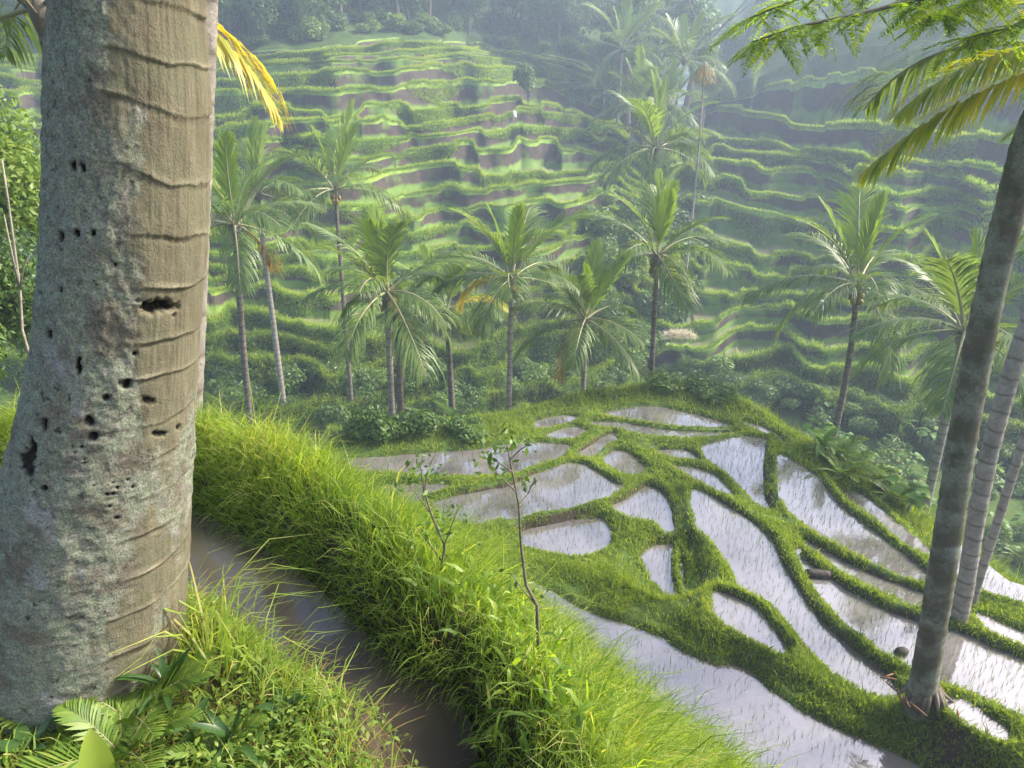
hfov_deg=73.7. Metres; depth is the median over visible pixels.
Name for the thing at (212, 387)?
bush
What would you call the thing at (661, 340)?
bush
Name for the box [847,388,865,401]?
bush
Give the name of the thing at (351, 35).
wooded hill
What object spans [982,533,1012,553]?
bush
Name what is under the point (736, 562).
paddy water
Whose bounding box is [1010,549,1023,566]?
bush
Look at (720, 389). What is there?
bush
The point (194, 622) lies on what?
grass tuft
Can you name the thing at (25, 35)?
bush
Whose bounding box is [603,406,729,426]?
paddy water
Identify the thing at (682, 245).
bush
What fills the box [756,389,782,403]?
bush
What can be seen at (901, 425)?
broadleaf plant
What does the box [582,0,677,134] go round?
coconut palm
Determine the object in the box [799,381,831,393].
bush
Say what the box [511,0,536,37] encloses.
broadleaf tree
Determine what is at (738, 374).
bush
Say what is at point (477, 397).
bush
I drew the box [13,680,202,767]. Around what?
fern
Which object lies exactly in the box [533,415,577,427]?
paddy water
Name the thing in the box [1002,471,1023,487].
bush
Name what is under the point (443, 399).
bush
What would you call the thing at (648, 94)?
broadleaf tree
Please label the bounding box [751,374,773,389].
bush
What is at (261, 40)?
bush
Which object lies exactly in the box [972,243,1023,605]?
coconut palm
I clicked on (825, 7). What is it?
broadleaf tree
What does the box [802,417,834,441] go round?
broadleaf plant
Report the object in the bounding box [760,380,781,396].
bush
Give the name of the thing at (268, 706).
broadleaf plant
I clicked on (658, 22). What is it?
broadleaf tree
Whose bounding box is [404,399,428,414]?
bush
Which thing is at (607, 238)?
bush
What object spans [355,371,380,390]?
bush
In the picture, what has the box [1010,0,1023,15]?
broadleaf tree
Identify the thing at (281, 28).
bush
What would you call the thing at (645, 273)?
bush
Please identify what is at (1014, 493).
bush
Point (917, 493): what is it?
bush
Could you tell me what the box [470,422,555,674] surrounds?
sapling
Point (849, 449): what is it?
fern
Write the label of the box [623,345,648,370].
bush
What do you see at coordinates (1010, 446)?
bush
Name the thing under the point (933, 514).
fern
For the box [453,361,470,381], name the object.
bush
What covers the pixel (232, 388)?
bush
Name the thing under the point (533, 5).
broadleaf tree
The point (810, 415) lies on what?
broadleaf plant
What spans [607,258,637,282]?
bush
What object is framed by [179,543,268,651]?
grass tuft
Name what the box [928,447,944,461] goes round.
bush
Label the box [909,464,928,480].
broadleaf plant
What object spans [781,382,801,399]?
bush
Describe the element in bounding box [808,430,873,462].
fern
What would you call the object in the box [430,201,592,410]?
coconut palm
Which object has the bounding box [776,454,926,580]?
paddy water
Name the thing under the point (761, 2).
broadleaf tree
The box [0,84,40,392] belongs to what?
broadleaf tree
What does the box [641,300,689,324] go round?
bush
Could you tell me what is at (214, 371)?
bush
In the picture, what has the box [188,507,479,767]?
channel water
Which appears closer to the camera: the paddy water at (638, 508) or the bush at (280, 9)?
the paddy water at (638, 508)
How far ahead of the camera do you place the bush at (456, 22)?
80.57 m
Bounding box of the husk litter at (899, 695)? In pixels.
[880,673,959,718]
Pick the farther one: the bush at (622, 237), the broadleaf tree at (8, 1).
the broadleaf tree at (8, 1)
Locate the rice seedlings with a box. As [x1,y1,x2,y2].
[360,407,1023,767]
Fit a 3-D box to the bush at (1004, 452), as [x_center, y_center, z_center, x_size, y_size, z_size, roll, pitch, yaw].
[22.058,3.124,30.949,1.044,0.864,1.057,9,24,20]
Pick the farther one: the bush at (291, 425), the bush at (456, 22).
the bush at (456, 22)
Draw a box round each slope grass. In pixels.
[640,347,1023,502]
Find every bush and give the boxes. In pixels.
[0,5,20,15]
[11,17,34,37]
[203,376,233,391]
[208,376,241,398]
[210,365,236,378]
[215,359,259,382]
[218,12,241,27]
[218,21,236,40]
[218,385,243,412]
[222,384,255,400]
[223,411,241,425]
[224,27,243,39]
[231,21,245,33]
[234,32,254,45]
[236,407,267,430]
[238,379,266,401]
[246,21,260,34]
[247,34,272,44]
[251,25,272,37]
[266,4,287,13]
[268,362,307,394]
[269,393,296,407]
[271,13,297,38]
[271,373,296,394]
[272,421,298,435]
[287,15,322,41]
[304,359,327,378]
[309,408,327,429]
[310,14,333,31]
[310,27,326,41]
[314,403,347,429]
[317,403,350,433]
[320,21,330,34]
[321,359,340,372]
[326,7,347,22]
[326,362,345,375]
[329,12,348,30]
[330,377,358,395]
[331,4,358,22]
[336,0,372,12]
[338,366,364,384]
[342,417,373,441]
[346,383,376,404]
[347,404,397,442]
[355,19,379,32]
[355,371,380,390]
[356,10,376,22]
[356,366,379,384]
[363,5,387,21]
[369,367,394,388]
[379,416,406,440]
[380,12,405,31]
[384,404,414,419]
[387,407,439,438]
[391,3,404,13]
[393,366,422,391]
[397,21,424,33]
[403,353,427,373]
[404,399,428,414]
[407,13,436,31]
[411,11,423,16]
[411,400,429,411]
[413,13,438,21]
[420,373,438,389]
[424,356,446,377]
[425,21,454,35]
[427,391,460,417]
[433,415,466,431]
[439,378,474,406]
[442,13,462,31]
[444,415,487,444]
[448,8,472,27]
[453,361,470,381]
[456,398,479,414]
[460,379,490,398]
[467,387,486,405]
[478,364,506,379]
[495,376,522,398]
[512,61,536,93]
[512,356,535,378]
[512,377,530,393]
[517,364,550,385]
[527,362,549,379]
[534,40,552,51]
[547,367,560,379]
[548,357,569,376]
[553,35,580,55]
[569,41,583,54]
[572,240,619,271]
[576,280,616,303]
[576,320,624,362]
[577,202,611,236]
[577,211,616,236]
[585,184,617,205]
[591,296,629,322]
[594,378,615,390]
[597,232,618,252]
[602,365,629,386]
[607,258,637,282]
[609,223,650,249]
[611,259,641,287]
[613,351,647,370]
[614,197,653,224]
[618,219,653,244]
[622,247,649,280]
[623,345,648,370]
[624,325,668,362]
[626,243,651,264]
[628,319,650,332]
[634,285,676,316]
[638,266,650,278]
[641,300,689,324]
[644,193,680,221]
[645,368,684,395]
[649,221,671,242]
[653,260,695,284]
[666,238,698,259]
[667,252,689,261]
[669,224,697,240]
[669,371,688,385]
[670,207,697,227]
[670,274,705,310]
[671,377,688,391]
[675,238,711,259]
[676,190,713,212]
[676,353,690,363]
[678,356,701,370]
[683,371,714,396]
[686,367,707,381]
[696,382,738,404]
[700,382,735,398]
[701,382,720,399]
[706,354,734,375]
[706,374,721,382]
[710,387,738,402]
[715,370,746,383]
[724,374,745,386]
[737,391,757,401]
[748,378,780,399]
[749,390,775,406]
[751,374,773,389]
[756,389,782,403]
[757,402,770,410]
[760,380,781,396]
[771,374,793,389]
[773,387,785,395]
[780,397,801,411]
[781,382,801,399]
[798,389,816,402]
[798,430,813,437]
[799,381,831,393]
[812,405,835,427]
[822,425,844,434]
[826,385,839,394]
[843,400,860,418]
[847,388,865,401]
[848,415,879,436]
[852,401,880,414]
[853,443,866,450]
[860,461,903,493]
[868,455,890,463]
[876,434,914,453]
[876,444,912,465]
[876,459,905,473]
[877,394,899,403]
[886,400,907,408]
[900,472,921,480]
[908,400,932,414]
[914,491,935,505]
[922,416,939,431]
[922,434,946,455]
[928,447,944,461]
[970,488,998,499]
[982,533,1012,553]
[983,523,1013,542]
[993,466,1006,488]
[997,444,1013,462]
[998,482,1023,498]
[1002,439,1016,453]
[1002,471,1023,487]
[1002,522,1023,541]
[1009,433,1020,443]
[1009,461,1023,473]
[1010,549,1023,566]
[1014,485,1023,495]
[1018,473,1023,484]
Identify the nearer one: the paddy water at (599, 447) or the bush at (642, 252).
the paddy water at (599, 447)
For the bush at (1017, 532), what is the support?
on the rice terrace
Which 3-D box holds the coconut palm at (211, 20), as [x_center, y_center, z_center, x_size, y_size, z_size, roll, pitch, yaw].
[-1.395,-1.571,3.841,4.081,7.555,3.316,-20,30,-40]
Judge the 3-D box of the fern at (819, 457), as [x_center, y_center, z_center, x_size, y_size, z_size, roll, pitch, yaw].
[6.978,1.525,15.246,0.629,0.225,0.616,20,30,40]
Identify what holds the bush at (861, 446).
on the ground
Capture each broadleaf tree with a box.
[0,0,13,27]
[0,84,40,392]
[0,223,36,357]
[0,269,15,389]
[217,0,255,47]
[226,0,257,35]
[243,0,284,36]
[257,0,291,35]
[282,0,325,26]
[307,0,346,19]
[330,0,350,12]
[382,0,429,20]
[394,0,426,13]
[428,0,432,15]
[450,0,485,31]
[458,0,489,36]
[481,0,505,18]
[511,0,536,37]
[519,0,556,40]
[538,0,585,46]
[552,10,580,35]
[565,0,604,46]
[585,0,620,55]
[621,64,667,145]
[632,0,686,97]
[717,19,745,64]
[742,3,769,42]
[751,0,774,10]
[754,20,790,56]
[757,3,781,31]
[815,0,832,18]
[829,0,879,31]
[831,0,856,32]
[958,0,1008,27]
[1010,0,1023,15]
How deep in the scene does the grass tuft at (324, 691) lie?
1.78 m
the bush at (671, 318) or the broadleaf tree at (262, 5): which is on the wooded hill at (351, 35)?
the broadleaf tree at (262, 5)
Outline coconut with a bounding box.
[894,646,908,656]
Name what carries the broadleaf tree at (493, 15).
on the wooded hill at (351, 35)
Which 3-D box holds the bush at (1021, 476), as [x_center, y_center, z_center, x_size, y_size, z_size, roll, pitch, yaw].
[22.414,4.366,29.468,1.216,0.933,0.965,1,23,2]
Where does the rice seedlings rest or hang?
on the paddy water at (652, 416)
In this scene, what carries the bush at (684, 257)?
on the terraced hill at (548, 155)
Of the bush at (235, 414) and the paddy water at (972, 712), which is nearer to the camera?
the paddy water at (972, 712)
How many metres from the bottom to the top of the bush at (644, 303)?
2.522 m
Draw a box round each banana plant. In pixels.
[409,407,465,418]
[434,401,488,417]
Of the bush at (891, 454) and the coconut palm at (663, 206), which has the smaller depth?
the coconut palm at (663, 206)
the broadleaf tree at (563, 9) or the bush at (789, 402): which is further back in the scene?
the broadleaf tree at (563, 9)
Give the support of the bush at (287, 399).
on the terraced hill at (548, 155)
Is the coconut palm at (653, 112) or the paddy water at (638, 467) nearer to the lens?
the paddy water at (638, 467)
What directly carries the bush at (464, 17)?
on the wooded hill at (351, 35)
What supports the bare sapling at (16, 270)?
on the grassy bank
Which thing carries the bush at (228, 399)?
on the terraced hill at (548, 155)
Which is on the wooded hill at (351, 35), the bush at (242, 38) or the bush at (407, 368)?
the bush at (242, 38)
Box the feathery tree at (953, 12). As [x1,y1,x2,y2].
[706,0,1023,77]
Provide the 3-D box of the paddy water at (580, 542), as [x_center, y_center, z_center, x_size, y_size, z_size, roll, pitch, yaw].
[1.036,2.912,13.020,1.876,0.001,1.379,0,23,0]
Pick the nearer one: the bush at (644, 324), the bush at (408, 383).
the bush at (408, 383)
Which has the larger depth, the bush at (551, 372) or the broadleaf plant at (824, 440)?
the bush at (551, 372)
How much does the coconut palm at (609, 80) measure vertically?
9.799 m
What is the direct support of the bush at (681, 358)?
on the terraced hill at (802, 102)
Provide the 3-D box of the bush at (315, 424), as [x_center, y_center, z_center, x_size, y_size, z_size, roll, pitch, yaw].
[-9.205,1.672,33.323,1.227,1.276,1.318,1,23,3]
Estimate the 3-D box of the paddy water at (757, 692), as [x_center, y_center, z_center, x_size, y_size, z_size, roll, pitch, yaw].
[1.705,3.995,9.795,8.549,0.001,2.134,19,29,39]
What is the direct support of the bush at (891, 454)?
on the ground
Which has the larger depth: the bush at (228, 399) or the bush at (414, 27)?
the bush at (414, 27)
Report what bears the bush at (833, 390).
on the terraced hill at (802, 102)
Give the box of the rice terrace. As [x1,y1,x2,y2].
[321,387,1023,767]
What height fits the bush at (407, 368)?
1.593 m
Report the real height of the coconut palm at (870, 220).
10.242 m
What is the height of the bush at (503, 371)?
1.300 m
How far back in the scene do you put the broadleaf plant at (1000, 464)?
30.06 m
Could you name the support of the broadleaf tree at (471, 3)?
on the wooded hill at (351, 35)
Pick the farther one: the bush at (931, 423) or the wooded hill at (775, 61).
the wooded hill at (775, 61)
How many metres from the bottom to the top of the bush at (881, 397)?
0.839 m
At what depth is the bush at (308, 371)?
34.69 m
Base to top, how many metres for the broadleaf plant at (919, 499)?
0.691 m
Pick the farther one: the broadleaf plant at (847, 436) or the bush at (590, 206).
the bush at (590, 206)
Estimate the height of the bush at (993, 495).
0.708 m
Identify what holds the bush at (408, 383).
on the terraced hill at (548, 155)
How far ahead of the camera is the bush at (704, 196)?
55.29 m
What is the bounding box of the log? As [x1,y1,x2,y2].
[805,569,830,578]
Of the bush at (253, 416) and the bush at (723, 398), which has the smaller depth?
the bush at (723, 398)
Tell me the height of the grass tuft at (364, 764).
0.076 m
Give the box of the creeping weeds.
[0,572,417,767]
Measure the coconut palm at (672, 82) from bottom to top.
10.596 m
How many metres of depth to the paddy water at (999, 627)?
10.27 m
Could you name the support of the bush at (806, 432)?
on the ground
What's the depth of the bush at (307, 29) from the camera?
63.74 m
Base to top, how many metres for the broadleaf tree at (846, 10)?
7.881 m
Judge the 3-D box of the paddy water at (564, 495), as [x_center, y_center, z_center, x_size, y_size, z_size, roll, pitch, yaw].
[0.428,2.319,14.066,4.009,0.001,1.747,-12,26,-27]
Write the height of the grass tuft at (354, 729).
0.107 m
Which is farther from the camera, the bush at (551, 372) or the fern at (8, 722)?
the bush at (551, 372)
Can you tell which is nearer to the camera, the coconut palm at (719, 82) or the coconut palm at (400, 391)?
the coconut palm at (400, 391)
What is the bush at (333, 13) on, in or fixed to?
on the wooded hill at (351, 35)
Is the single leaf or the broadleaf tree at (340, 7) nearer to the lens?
the single leaf
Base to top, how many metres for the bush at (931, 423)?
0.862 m
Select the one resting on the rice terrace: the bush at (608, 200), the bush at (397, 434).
the bush at (397, 434)
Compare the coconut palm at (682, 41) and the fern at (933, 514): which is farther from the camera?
the coconut palm at (682, 41)
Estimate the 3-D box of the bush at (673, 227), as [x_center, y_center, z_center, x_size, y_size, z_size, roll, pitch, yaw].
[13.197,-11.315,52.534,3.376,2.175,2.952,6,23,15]
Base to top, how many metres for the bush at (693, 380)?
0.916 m
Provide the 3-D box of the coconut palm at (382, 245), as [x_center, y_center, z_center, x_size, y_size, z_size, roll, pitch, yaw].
[-3.016,-0.941,18.098,4.807,7.453,4.804,0,23,0]
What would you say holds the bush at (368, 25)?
on the wooded hill at (351, 35)
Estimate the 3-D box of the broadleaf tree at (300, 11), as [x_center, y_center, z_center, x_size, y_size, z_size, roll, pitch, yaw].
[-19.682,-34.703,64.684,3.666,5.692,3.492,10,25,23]
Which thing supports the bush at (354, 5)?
on the wooded hill at (351, 35)
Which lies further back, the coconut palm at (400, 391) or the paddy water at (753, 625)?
the coconut palm at (400, 391)
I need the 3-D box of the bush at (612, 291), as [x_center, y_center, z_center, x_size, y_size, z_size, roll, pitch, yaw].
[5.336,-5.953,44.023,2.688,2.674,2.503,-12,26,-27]
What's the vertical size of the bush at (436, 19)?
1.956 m
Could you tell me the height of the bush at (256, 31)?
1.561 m
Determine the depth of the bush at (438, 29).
74.19 m
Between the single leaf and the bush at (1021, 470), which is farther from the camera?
the bush at (1021, 470)
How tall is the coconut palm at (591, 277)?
5.666 m
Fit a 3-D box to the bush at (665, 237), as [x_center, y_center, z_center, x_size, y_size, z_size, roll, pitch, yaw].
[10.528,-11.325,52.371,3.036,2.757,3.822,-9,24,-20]
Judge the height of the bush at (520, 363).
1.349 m
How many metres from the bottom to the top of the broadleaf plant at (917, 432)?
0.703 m
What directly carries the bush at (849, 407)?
on the terraced hill at (802, 102)
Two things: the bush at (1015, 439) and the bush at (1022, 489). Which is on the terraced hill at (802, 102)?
the bush at (1015, 439)
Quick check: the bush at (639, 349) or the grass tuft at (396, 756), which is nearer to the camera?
the grass tuft at (396, 756)
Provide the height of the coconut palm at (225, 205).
15.348 m
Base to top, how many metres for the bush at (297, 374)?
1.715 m
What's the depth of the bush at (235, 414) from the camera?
32.10 m
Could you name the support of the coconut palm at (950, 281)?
on the rice terrace
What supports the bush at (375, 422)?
on the rice terrace
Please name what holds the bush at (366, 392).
on the terraced hill at (548, 155)
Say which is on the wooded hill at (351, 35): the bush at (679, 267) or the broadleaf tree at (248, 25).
the broadleaf tree at (248, 25)
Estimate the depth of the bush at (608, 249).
45.89 m
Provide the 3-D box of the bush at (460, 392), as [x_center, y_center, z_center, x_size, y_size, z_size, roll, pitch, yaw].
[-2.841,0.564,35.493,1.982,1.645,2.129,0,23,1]
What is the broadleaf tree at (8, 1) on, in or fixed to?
on the wooded hill at (351, 35)
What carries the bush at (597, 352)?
on the terraced hill at (548, 155)
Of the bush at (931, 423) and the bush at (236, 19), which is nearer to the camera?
the bush at (931, 423)
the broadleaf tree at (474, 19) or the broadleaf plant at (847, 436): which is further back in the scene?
the broadleaf tree at (474, 19)
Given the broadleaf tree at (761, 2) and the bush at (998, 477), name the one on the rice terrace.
the bush at (998, 477)
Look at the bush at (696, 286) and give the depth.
45.13 m
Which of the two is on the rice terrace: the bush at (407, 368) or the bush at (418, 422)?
the bush at (418, 422)
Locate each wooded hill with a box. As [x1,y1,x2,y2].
[0,0,675,118]
[689,0,1023,95]
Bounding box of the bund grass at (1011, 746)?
[309,380,1023,767]
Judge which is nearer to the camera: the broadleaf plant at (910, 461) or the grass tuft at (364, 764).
the grass tuft at (364, 764)
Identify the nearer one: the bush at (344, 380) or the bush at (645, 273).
the bush at (344, 380)
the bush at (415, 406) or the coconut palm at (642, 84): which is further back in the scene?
the coconut palm at (642, 84)
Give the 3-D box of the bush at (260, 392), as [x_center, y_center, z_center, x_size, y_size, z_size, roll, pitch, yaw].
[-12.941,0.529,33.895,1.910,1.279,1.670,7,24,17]
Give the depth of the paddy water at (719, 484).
14.82 m
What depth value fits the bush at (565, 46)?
83.16 m
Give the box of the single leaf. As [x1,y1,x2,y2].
[78,728,114,767]
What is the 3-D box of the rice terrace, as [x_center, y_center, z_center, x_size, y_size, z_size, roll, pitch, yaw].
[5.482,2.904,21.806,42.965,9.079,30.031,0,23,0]
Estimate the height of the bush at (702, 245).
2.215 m
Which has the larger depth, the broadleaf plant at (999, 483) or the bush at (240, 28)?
the bush at (240, 28)
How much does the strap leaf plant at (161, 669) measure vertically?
0.316 m
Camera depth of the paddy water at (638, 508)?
13.82 m
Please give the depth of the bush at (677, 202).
55.27 m
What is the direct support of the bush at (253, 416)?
on the terraced hill at (548, 155)
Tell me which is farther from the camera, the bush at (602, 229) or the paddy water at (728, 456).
the bush at (602, 229)
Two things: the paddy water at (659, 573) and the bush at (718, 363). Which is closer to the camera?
the paddy water at (659, 573)
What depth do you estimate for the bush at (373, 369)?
35.34 m
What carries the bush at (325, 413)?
on the terraced hill at (548, 155)
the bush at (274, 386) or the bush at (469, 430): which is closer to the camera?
the bush at (469, 430)
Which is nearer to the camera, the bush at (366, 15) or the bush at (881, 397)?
the bush at (881, 397)
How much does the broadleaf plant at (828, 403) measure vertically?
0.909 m
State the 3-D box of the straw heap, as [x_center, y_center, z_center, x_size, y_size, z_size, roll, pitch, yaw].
[7.974,-2.378,32.556,2.263,0.837,1.572,0,23,0]
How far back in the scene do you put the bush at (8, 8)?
66.09 m
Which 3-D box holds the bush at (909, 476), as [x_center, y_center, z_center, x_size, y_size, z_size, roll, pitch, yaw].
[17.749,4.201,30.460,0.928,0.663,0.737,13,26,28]
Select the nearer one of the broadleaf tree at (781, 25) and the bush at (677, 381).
the bush at (677, 381)
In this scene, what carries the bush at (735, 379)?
on the terraced hill at (802, 102)
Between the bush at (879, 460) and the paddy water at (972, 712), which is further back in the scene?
the bush at (879, 460)
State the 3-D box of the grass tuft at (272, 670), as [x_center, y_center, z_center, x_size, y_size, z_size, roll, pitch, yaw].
[-0.612,0.750,1.822,0.475,0.208,0.409,-15,27,-32]
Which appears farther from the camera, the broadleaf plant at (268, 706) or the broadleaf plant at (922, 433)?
the broadleaf plant at (922, 433)
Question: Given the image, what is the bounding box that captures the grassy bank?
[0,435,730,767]
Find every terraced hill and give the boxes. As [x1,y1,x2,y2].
[0,37,666,448]
[437,0,688,109]
[643,38,1023,467]
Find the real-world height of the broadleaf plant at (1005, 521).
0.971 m
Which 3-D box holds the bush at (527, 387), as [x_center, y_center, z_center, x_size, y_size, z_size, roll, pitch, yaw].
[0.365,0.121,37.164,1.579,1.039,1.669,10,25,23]
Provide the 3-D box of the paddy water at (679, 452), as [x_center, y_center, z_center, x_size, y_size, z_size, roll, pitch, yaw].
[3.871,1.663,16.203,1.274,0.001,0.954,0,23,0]
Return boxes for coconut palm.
[0,0,211,738]
[0,0,293,131]
[195,0,217,415]
[209,130,327,429]
[210,115,328,405]
[251,98,418,401]
[298,202,483,416]
[344,272,433,417]
[392,244,515,408]
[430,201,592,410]
[506,240,650,393]
[557,167,743,380]
[571,56,631,114]
[573,0,666,128]
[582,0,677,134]
[583,70,725,294]
[584,45,695,156]
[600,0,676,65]
[608,58,715,163]
[621,10,737,154]
[657,0,754,129]
[688,37,727,127]
[739,183,951,437]
[816,0,1023,721]
[842,226,1023,511]
[950,71,1023,623]
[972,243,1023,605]
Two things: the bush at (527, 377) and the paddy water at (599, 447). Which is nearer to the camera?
the paddy water at (599, 447)
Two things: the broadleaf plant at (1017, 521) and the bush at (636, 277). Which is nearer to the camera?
the broadleaf plant at (1017, 521)
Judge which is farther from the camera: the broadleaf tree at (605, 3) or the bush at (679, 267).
the broadleaf tree at (605, 3)
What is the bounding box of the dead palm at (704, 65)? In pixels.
[682,62,716,294]
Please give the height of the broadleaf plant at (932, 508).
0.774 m
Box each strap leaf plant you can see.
[116,646,209,719]
[188,703,259,767]
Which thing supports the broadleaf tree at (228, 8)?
on the wooded hill at (351, 35)
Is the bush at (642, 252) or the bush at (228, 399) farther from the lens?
the bush at (642, 252)
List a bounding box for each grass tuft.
[86,533,325,701]
[102,560,320,708]
[120,653,181,728]
[173,596,232,658]
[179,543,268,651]
[198,578,334,696]
[200,598,347,725]
[270,638,371,754]
[280,635,344,727]
[291,681,399,763]
[357,737,397,767]
[381,725,427,767]
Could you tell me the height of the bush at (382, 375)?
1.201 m
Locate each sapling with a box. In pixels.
[1,160,29,354]
[382,446,482,587]
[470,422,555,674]
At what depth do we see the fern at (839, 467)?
14.86 m
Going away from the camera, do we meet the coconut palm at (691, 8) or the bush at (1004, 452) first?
the bush at (1004, 452)
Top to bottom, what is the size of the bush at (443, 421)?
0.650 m
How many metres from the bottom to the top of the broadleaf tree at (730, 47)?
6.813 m
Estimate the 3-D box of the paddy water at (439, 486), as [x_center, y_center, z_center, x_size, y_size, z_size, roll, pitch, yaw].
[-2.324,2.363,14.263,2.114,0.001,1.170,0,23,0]
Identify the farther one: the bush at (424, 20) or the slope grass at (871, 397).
the bush at (424, 20)
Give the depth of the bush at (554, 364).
38.42 m
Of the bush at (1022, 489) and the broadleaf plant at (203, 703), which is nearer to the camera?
the broadleaf plant at (203, 703)
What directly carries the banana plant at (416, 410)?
on the rice terrace
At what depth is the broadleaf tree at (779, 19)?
92.58 m
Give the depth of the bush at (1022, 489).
29.00 m
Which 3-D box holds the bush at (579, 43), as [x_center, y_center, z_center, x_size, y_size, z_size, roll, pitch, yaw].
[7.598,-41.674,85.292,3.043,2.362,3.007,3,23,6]
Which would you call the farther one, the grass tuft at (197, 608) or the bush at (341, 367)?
the bush at (341, 367)
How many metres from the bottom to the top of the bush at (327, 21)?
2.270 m
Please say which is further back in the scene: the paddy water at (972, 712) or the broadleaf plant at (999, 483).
the broadleaf plant at (999, 483)
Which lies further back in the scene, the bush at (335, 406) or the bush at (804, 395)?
the bush at (804, 395)
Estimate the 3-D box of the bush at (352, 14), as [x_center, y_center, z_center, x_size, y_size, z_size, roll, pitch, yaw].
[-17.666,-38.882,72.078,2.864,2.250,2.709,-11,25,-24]
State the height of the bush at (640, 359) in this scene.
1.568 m
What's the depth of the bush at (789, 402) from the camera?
36.20 m
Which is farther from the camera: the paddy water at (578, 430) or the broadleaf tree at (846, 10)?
the broadleaf tree at (846, 10)
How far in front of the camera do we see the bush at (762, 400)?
36.96 m
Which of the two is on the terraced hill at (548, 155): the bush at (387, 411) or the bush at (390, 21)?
the bush at (387, 411)
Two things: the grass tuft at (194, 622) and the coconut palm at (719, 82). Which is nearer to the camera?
the grass tuft at (194, 622)
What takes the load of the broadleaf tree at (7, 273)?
on the rice terrace
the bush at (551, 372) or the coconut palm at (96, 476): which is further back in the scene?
the bush at (551, 372)
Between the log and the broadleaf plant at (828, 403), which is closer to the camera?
the log
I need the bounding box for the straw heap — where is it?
[661,325,696,342]
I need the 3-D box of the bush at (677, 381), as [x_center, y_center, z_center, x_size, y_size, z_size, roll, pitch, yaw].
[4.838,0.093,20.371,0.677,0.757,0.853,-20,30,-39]
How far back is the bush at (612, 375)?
38.78 m
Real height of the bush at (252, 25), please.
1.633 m
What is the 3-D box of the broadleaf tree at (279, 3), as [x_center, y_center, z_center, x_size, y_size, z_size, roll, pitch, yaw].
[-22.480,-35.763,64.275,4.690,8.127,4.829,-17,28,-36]
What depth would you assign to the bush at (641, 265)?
46.33 m
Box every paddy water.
[349,442,571,475]
[374,484,447,504]
[431,463,622,524]
[511,574,924,767]
[522,518,611,555]
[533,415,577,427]
[546,426,584,438]
[577,433,617,456]
[590,421,733,437]
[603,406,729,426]
[603,450,645,474]
[612,486,673,531]
[641,544,685,594]
[651,445,696,459]
[674,465,733,495]
[690,489,899,698]
[701,436,768,506]
[710,591,787,652]
[741,421,783,441]
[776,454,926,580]
[794,548,1023,714]
[805,540,923,605]
[842,490,929,555]
[945,696,1010,741]
[957,545,1023,602]
[974,613,1023,644]
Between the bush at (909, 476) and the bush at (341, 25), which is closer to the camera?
the bush at (909, 476)
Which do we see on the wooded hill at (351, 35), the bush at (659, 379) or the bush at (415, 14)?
the bush at (415, 14)
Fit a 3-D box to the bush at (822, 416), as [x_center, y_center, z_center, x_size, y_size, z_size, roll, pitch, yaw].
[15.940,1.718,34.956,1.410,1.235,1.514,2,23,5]
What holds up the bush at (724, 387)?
on the rice terrace
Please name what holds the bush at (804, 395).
on the terraced hill at (802, 102)
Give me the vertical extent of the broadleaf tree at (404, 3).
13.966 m
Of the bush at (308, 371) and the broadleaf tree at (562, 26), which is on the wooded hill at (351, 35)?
the broadleaf tree at (562, 26)
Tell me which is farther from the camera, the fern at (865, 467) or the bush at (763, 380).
the bush at (763, 380)
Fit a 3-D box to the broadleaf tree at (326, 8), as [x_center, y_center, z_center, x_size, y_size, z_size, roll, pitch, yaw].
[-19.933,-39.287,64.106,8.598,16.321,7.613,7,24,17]
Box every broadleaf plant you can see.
[0,715,56,767]
[154,695,209,756]
[254,687,310,730]
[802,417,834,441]
[805,426,847,458]
[807,413,816,424]
[814,395,835,406]
[837,431,853,438]
[884,475,930,508]
[894,412,918,430]
[895,452,924,470]
[895,483,930,514]
[897,464,911,476]
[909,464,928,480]
[913,428,931,442]
[918,426,937,439]
[930,504,936,512]
[984,511,1009,528]
[991,480,1004,494]
[996,462,1005,474]
[1011,511,1023,530]
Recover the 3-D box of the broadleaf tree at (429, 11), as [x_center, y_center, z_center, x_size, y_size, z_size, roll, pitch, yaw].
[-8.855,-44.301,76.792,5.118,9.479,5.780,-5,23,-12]
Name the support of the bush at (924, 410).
on the terraced hill at (802, 102)
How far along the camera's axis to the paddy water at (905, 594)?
11.53 m
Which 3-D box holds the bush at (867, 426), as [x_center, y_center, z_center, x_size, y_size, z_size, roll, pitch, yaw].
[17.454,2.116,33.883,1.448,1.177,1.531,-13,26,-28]
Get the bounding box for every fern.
[0,695,97,766]
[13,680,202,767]
[41,641,220,767]
[162,710,267,767]
[807,446,838,460]
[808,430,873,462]
[814,450,871,481]
[825,445,859,464]
[833,450,886,476]
[871,481,914,505]
[874,479,928,509]
[920,509,935,522]
[1000,545,1023,562]
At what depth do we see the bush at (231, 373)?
34.10 m
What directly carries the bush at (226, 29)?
on the wooded hill at (351, 35)
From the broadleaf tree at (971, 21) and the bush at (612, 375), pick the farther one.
the broadleaf tree at (971, 21)

